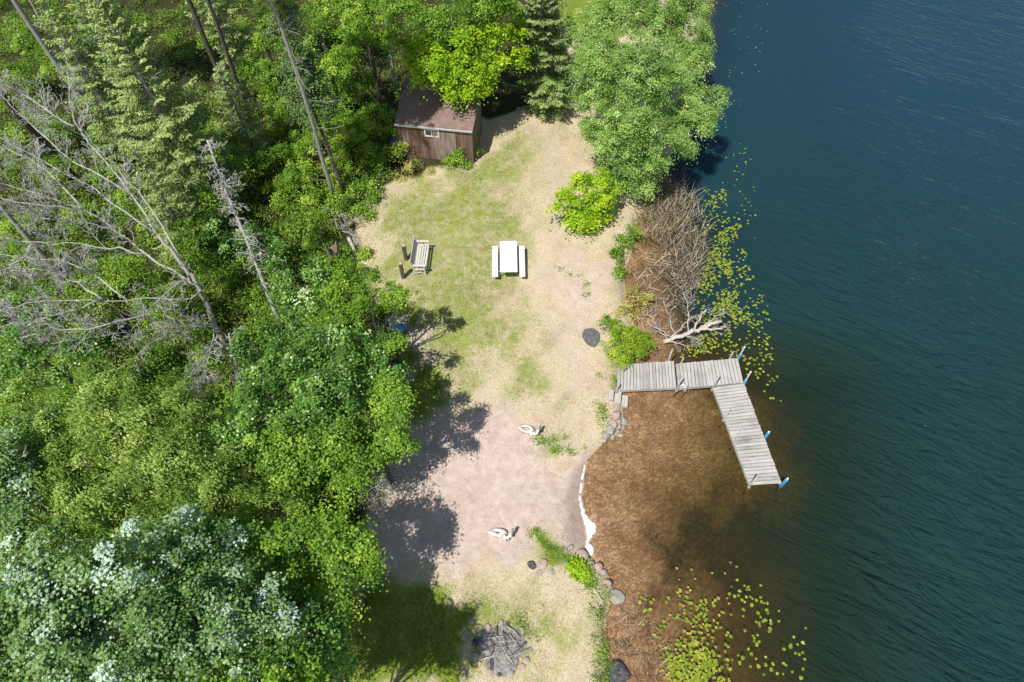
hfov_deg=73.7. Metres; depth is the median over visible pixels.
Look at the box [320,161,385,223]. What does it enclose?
shrub
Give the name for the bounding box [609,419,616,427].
rock
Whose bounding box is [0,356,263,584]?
willow tree
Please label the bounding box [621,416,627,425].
rock
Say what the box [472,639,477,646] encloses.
stone
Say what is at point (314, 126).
tall tree
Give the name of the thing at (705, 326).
fallen tree
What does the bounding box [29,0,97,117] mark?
tall tree
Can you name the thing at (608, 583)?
rock
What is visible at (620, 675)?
boulder
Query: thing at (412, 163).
shrub
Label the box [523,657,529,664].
stone
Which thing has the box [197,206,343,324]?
broadleaf tree
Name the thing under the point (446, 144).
door
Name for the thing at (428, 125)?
shed
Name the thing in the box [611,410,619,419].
rock
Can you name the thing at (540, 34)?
spruce tree
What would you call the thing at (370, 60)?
tall tree
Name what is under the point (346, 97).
broadleaf tree
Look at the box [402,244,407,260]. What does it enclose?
wooden post
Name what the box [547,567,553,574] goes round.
rock
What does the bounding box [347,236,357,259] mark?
old log
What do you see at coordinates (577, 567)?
shrub
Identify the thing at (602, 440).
rock
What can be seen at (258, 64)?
young tree
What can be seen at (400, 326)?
garden chair
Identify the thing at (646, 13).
birch tree
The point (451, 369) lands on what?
grass
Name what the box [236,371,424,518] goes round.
aspen tree
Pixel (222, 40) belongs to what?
tall tree
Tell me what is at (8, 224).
broadleaf tree
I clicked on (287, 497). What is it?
willow tree
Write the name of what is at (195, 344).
broadleaf tree
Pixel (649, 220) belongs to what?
shrub
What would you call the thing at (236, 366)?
snag
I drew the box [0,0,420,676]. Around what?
undergrowth
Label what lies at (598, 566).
rock
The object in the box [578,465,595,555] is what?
foam
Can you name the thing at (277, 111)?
shrub
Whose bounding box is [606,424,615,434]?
rock
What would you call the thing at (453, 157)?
shrub
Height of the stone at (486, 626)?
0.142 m
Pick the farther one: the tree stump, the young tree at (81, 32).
the young tree at (81, 32)
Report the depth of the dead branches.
32.30 m
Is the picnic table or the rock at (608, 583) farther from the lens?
the picnic table
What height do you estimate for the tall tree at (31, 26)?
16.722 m
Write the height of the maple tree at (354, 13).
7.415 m
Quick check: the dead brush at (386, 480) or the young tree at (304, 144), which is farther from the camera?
the young tree at (304, 144)
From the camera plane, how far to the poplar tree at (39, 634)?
14.91 m
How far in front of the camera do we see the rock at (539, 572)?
23.47 m
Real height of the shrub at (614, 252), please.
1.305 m
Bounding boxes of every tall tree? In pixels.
[11,0,98,127]
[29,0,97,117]
[186,0,237,109]
[192,0,270,118]
[257,0,345,202]
[263,0,358,194]
[357,1,380,94]
[384,16,397,94]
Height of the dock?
2.890 m
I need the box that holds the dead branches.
[634,170,721,311]
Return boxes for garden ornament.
[488,528,513,540]
[518,424,541,435]
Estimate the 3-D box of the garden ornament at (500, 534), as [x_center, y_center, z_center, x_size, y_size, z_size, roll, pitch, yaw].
[-0.418,6.731,24.015,0.921,0.642,0.404,12,58,8]
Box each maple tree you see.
[313,0,416,127]
[370,0,525,81]
[399,0,531,117]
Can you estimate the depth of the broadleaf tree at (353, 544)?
18.36 m
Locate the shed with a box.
[394,78,481,162]
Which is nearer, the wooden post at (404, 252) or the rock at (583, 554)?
the rock at (583, 554)
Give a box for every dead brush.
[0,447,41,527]
[322,207,363,243]
[353,462,432,517]
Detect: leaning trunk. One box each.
[0,90,78,182]
[0,204,71,292]
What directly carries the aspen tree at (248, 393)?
on the ground at (652, 462)
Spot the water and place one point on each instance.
(880, 240)
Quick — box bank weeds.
[413,266,623,681]
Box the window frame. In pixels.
[424,129,439,137]
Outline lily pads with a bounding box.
[638,3,806,681]
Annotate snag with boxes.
[196,137,280,326]
[224,325,248,383]
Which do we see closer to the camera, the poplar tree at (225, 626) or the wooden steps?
the poplar tree at (225, 626)
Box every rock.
[527,560,535,568]
[536,559,546,569]
[536,569,542,575]
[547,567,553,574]
[576,549,588,561]
[594,562,602,570]
[599,438,606,443]
[601,568,606,574]
[602,432,609,438]
[603,579,611,587]
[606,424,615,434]
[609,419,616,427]
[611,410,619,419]
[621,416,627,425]
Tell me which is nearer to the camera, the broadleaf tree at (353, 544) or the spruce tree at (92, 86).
the broadleaf tree at (353, 544)
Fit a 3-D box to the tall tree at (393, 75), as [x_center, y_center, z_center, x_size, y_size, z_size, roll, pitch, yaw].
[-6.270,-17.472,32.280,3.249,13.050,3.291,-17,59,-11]
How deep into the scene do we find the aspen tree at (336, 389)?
22.07 m
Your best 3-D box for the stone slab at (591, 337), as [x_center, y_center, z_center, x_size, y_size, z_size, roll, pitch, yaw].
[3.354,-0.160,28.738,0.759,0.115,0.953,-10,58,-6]
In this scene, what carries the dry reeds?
in the water
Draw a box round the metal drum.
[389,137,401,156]
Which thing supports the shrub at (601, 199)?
on the ground at (652, 462)
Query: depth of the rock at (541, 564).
23.62 m
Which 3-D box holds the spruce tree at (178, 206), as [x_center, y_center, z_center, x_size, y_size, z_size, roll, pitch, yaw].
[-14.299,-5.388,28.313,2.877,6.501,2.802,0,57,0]
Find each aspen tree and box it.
[206,308,316,474]
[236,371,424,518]
[257,315,415,446]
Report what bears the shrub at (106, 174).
on the ground at (652, 462)
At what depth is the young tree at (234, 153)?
32.06 m
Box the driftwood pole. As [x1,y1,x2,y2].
[593,586,602,601]
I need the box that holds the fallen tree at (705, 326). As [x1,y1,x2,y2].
[641,292,730,353]
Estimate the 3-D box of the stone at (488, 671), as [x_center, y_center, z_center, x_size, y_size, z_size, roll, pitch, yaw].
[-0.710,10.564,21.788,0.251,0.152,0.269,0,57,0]
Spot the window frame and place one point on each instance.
(427, 132)
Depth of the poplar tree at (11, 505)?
17.43 m
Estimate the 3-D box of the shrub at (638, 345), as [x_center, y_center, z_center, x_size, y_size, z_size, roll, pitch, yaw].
[4.490,0.179,27.861,2.814,1.875,2.373,15,58,10]
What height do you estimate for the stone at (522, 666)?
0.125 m
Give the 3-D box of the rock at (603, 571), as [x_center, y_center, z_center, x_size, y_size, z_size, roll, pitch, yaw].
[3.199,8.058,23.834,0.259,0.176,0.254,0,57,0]
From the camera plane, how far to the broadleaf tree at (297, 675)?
15.62 m
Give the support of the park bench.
on the ground at (652, 462)
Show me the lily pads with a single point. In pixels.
(691, 569)
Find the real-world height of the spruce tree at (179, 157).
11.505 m
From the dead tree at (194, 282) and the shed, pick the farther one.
the shed
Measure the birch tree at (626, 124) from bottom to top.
7.930 m
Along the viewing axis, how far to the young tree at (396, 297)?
24.87 m
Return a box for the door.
[433,131,456,159]
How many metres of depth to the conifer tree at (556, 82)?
35.16 m
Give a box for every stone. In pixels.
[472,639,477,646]
[472,652,479,659]
[484,623,489,629]
[486,668,493,676]
[507,669,513,677]
[519,663,525,669]
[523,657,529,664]
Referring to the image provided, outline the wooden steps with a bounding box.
[608,390,627,408]
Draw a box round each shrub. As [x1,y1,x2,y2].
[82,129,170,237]
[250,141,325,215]
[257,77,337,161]
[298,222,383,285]
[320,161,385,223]
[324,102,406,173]
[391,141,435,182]
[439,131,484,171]
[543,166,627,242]
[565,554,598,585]
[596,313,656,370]
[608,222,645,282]
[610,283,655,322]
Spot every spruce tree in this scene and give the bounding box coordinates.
[32,0,149,161]
[64,0,136,77]
[80,0,247,223]
[127,146,221,260]
[184,0,252,101]
[209,63,272,161]
[504,0,586,119]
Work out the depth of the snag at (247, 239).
25.65 m
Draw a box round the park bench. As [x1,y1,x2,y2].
[409,236,429,274]
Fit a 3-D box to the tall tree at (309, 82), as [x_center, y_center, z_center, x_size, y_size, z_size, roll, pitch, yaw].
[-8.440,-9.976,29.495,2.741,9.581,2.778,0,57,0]
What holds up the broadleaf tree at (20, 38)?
on the ground at (652, 462)
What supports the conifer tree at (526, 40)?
on the ground at (652, 462)
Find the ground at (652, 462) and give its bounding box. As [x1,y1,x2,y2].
[0,0,787,681]
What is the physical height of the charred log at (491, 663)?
0.109 m
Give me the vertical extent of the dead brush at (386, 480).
2.121 m
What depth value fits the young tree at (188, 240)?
28.80 m
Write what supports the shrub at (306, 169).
on the ground at (652, 462)
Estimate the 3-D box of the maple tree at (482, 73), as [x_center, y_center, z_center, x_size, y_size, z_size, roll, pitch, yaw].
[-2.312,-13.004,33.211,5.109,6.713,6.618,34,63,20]
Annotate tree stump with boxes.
[325,241,345,268]
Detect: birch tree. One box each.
[565,26,694,206]
[570,0,716,125]
[657,42,732,167]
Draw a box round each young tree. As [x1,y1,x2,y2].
[0,95,78,153]
[51,14,149,89]
[150,182,240,266]
[195,28,274,199]
[228,0,302,98]
[294,108,358,184]
[317,270,414,368]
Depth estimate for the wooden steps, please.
27.35 m
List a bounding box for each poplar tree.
[0,415,133,568]
[0,514,192,681]
[90,500,309,681]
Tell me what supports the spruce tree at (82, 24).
on the ground at (652, 462)
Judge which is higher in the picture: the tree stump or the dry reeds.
the tree stump
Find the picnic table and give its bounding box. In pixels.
[492,241,524,277]
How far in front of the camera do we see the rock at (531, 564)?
23.61 m
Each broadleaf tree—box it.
[0,0,100,92]
[0,129,95,273]
[0,285,120,404]
[61,245,235,377]
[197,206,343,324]
[200,633,353,681]
[219,594,369,681]
[235,493,396,639]
[281,0,380,119]
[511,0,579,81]
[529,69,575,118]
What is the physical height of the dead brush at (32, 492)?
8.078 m
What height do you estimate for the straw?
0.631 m
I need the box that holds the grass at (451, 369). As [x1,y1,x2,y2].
[328,106,630,681]
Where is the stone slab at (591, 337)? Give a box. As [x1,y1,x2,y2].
[582,328,599,346]
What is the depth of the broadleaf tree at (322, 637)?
17.30 m
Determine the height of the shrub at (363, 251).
1.827 m
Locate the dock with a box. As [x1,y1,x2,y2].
[615,346,788,494]
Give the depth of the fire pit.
22.12 m
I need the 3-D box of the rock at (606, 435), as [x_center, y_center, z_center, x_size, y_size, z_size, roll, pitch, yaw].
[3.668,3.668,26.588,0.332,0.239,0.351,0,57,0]
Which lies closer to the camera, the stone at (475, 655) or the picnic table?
the stone at (475, 655)
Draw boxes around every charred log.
[490,659,493,670]
[502,632,514,639]
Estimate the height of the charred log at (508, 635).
0.111 m
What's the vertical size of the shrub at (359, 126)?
2.973 m
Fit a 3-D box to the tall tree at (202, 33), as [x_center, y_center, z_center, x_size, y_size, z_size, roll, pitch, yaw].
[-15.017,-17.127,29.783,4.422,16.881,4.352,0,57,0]
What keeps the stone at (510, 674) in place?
on the ground at (652, 462)
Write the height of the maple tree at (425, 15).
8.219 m
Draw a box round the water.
[659,0,1023,681]
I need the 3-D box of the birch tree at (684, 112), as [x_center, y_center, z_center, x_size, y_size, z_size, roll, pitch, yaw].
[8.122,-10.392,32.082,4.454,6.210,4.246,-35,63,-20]
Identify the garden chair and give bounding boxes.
[387,315,408,339]
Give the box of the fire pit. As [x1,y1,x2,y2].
[478,624,527,677]
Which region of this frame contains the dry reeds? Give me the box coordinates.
[611,595,671,681]
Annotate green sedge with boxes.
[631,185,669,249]
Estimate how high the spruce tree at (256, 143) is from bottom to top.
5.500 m
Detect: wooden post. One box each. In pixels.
[398,262,404,278]
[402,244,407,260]
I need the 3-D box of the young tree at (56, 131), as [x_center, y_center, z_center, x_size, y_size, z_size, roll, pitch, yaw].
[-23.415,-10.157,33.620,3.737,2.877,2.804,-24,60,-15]
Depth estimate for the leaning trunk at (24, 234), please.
27.69 m
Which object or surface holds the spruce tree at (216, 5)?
on the ground at (652, 462)
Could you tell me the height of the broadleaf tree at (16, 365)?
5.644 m
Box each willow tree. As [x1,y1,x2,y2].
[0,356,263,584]
[219,466,317,577]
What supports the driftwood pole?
on the ground at (652, 462)
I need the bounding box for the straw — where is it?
[418,188,705,681]
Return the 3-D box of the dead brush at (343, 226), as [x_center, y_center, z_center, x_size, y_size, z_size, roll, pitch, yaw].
[-7.792,-5.427,31.111,1.892,1.902,1.611,0,57,0]
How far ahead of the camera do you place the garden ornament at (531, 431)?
26.27 m
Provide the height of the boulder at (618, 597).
0.373 m
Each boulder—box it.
[606,660,630,681]
[608,589,624,604]
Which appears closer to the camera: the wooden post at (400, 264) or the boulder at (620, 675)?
the boulder at (620, 675)
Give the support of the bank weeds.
on the ground at (652, 462)
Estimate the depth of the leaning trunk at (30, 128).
29.90 m
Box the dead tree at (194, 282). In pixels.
[0,42,242,407]

